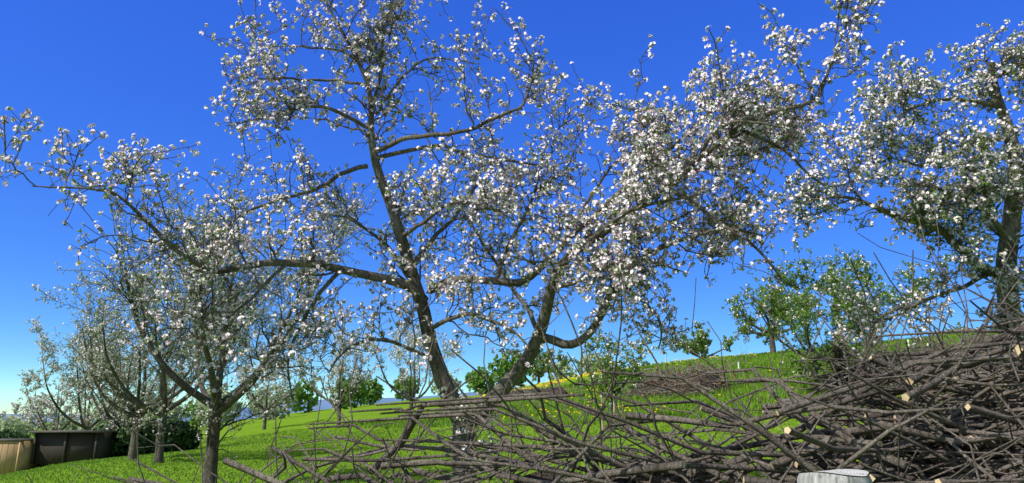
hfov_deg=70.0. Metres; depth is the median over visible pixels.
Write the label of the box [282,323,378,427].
tree
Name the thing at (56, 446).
container
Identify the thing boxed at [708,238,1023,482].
dead hedge sticks
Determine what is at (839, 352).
dead conifer
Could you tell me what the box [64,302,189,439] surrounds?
tree
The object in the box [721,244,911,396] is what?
hill tree
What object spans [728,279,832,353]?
hill tree
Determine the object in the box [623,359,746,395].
dead leaves
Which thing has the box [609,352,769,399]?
brush heap sticks
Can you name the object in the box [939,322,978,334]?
hill tree
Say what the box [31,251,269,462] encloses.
tree
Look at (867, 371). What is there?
brush heap
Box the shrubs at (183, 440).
[0,417,202,456]
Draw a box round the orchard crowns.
[0,349,604,437]
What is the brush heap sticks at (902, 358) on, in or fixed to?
on the terrain at (298, 420)
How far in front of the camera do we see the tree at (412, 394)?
43.51 m
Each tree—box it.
[0,0,891,482]
[0,392,54,435]
[15,364,93,430]
[25,316,149,429]
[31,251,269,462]
[42,264,244,459]
[55,143,378,482]
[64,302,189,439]
[230,345,307,429]
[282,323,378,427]
[362,308,464,423]
[511,348,570,383]
[565,326,663,427]
[669,321,733,359]
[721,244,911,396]
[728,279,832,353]
[769,18,1023,386]
[816,248,955,339]
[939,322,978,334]
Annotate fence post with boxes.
[797,469,871,482]
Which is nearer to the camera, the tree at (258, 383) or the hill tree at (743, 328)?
the hill tree at (743, 328)
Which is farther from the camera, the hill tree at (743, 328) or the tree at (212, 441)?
the hill tree at (743, 328)
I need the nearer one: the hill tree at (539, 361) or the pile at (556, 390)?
the pile at (556, 390)
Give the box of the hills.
[4,392,480,421]
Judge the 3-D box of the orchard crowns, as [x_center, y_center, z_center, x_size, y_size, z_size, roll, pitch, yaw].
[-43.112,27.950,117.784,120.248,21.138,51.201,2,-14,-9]
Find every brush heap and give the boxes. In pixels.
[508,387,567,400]
[629,369,724,397]
[837,351,1002,387]
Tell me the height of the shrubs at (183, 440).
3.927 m
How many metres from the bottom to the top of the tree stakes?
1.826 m
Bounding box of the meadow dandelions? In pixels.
[470,349,796,418]
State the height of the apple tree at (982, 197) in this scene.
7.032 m
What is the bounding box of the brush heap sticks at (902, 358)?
[782,311,1022,393]
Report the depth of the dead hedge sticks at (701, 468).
2.64 m
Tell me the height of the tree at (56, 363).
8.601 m
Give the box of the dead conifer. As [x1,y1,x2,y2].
[827,305,855,389]
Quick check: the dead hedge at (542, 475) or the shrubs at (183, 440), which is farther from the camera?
the shrubs at (183, 440)
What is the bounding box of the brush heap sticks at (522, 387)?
[510,369,584,402]
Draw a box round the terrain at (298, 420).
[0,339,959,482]
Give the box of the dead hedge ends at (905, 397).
[133,393,990,482]
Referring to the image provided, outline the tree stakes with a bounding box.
[601,377,787,430]
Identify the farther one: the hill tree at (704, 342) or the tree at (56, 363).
the hill tree at (704, 342)
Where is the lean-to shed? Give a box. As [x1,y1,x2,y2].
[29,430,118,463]
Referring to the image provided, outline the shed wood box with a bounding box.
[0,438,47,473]
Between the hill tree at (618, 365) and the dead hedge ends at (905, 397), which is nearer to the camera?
the dead hedge ends at (905, 397)
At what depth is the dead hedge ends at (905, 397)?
2.14 m
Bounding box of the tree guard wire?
[607,383,786,427]
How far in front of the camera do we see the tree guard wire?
23.86 m
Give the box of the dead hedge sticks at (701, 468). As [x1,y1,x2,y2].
[27,186,1023,482]
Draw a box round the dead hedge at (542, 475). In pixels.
[512,452,658,482]
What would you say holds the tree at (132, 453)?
on the terrain at (298, 420)
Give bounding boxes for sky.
[0,0,1023,413]
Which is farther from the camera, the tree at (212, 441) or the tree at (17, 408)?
the tree at (17, 408)
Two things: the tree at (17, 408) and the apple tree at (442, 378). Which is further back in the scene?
the tree at (17, 408)
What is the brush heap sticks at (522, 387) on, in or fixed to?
on the terrain at (298, 420)
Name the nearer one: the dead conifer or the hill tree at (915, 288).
the dead conifer
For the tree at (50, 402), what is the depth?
65.95 m
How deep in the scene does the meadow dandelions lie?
57.47 m
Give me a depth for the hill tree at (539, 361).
89.44 m
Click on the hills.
(325, 404)
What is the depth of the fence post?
1.45 m
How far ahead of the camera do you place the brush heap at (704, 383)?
29.90 m

